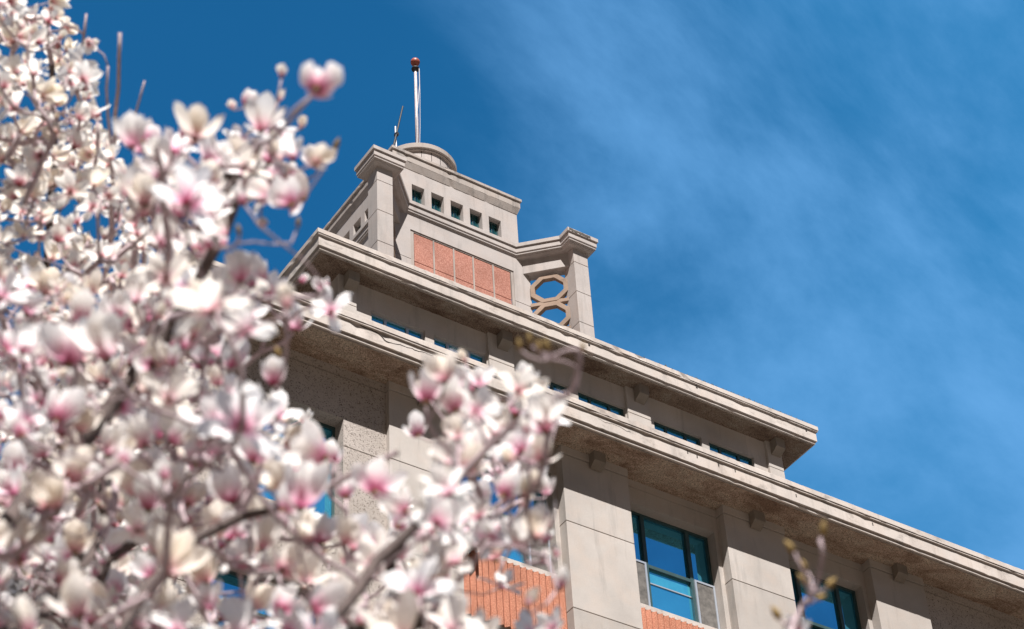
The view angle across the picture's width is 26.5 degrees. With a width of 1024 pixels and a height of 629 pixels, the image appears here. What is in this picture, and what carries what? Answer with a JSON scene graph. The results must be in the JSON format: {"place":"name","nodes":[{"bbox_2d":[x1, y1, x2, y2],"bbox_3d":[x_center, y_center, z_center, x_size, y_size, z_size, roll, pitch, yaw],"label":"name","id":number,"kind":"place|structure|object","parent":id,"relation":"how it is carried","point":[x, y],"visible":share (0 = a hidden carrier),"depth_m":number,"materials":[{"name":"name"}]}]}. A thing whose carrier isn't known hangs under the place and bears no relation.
{"place":"outdoors","nodes":[
{"label":"outdoors","id":0,"kind":"place"},
{"bbox_2d":[0,143,1023,628],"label":"concrete building","id":1,"kind":"structure","parent":0,"point":[680,499],"depth_m":41.77,"materials":[{"name":"paint"}]},
{"bbox_2d":[208,567,315,628],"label":"window frame","id":2,"kind":"structure","parent":1,"relation":"in","point":[230,580],"depth_m":33.80,"materials":[{"name":"blue glass"}]},
{"bbox_2d":[225,402,334,518],"bbox_3d":[-3.948,2.381,35.876,2.314,2.200,0.070,22,-47,-26],"label":"window","id":3,"kind":"structure","parent":1,"relation":"in","point":[324,503],"depth_m":36.02,"materials":[{"name":"blue glass"}]},
{"bbox_2d":[371,313,422,339],"bbox_3d":[-2.307,0.560,43.265,1.250,1.020,0.060,22,-47,-26],"label":"attic window","id":4,"kind":"structure","parent":1,"relation":"in","point":[376,318],"depth_m":43.56,"materials":[{"name":"blue glass"}]},
{"bbox_2d":[393,106,403,145],"bbox_3d":[-2.874,-4.584,54.175,0.392,1.924,0.110,22,-47,-26],"label":"antenna","id":5,"kind":"object","parent":1,"relation":"on","point":[396,134],"visible":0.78,"depth_m":54.09,"materials":[{"name":"white metal"}]},
{"bbox_2d":[410,58,419,142],"bbox_3d":[-2.579,-5.416,57.613,0.259,4.295,0.493,-17,-43,14],"label":"flagpole","id":6,"kind":"object","parent":1,"relation":"on","point":[415,63],"visible":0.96,"depth_m":58.22,"materials":[{"name":"white metal"}]},
{"bbox_2d":[434,337,484,363],"bbox_3d":[-1.081,1.048,43.901,1.260,1.020,0.060,22,-47,-26],"label":"attic window","id":7,"kind":"structure","parent":1,"relation":"in","point":[438,342],"depth_m":44.17,"materials":[{"name":"blue glass"}]},
{"bbox_2d":[460,458,551,571],"bbox_3d":[-0.209,3.501,38.227,2.020,2.250,0.110,22,-47,-26],"label":"window frame","id":8,"kind":"structure","parent":1,"relation":"in","point":[514,555],"depth_m":38.35,"materials":[{"name":"blue glass"}]},
{"bbox_2d":[547,381,566,392],"bbox_3d":[0.635,1.729,44.792,1.240,1.020,0.060,22,-47,-26],"label":"attic window","id":9,"kind":"structure","parent":1,"relation":"in","point":[552,386],"depth_m":45.23,"materials":[{"name":"blue glass"}]},
{"bbox_2d":[578,393,623,416],"bbox_3d":[1.853,2.213,45.424,1.210,1.020,0.060,22,-47,-26],"label":"attic window","id":10,"kind":"structure","parent":1,"relation":"in","point":[582,397],"depth_m":45.72,"materials":[{"name":"blue glass"}]},
{"bbox_2d":[631,511,719,628],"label":"window frame","id":11,"kind":"structure","parent":1,"relation":"in","point":[674,572],"depth_m":39.95,"materials":[{"name":"blue glass"}]},
{"bbox_2d":[654,422,699,445],"bbox_3d":[3.518,2.875,46.289,1.270,1.020,0.060,22,-47,-26],"label":"attic window","id":12,"kind":"structure","parent":1,"relation":"in","point":[660,427],"depth_m":46.58,"materials":[{"name":"blue glass"}]},
{"bbox_2d":[644,356,802,420],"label":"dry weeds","id":13,"kind":"object","parent":1,"relation":"on","point":[733,392],"visible":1,"depth_m":47.55,"materials":[{"name":"brown plant"}]},
{"bbox_2d":[709,443,751,465],"bbox_3d":[4.732,3.357,46.919,1.230,1.020,0.060,22,-47,-26],"label":"attic window","id":14,"kind":"structure","parent":1,"relation":"in","point":[725,452],"depth_m":47.21,"materials":[{"name":"blue glass"}]},
{"bbox_2d":[790,568,861,628],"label":"window frame","id":15,"kind":"structure","parent":1,"relation":"in","point":[839,608],"depth_m":41.89,"materials":[{"name":"blue glass"}]},
{"bbox_2d":[0,0,1023,569],"label":"sky","id":16,"kind":"structure","parent":0,"point":[810,211],"materials":[{"name":"blue"}]},
{"label":"ground","id":17,"kind":"structure","parent":0,"visible":0},
{"bbox_2d":[0,0,436,628],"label":"magnolia tree","id":18,"kind":"object","parent":17,"relation":"on","point":[26,156],"visible":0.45,"depth_m":7.96,"materials":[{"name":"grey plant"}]},
{"bbox_2d":[0,61,836,628],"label":"magnolia tree","id":19,"kind":"object","parent":17,"relation":"on","point":[210,195],"visible":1,"depth_m":4.98,"materials":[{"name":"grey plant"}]}
]}

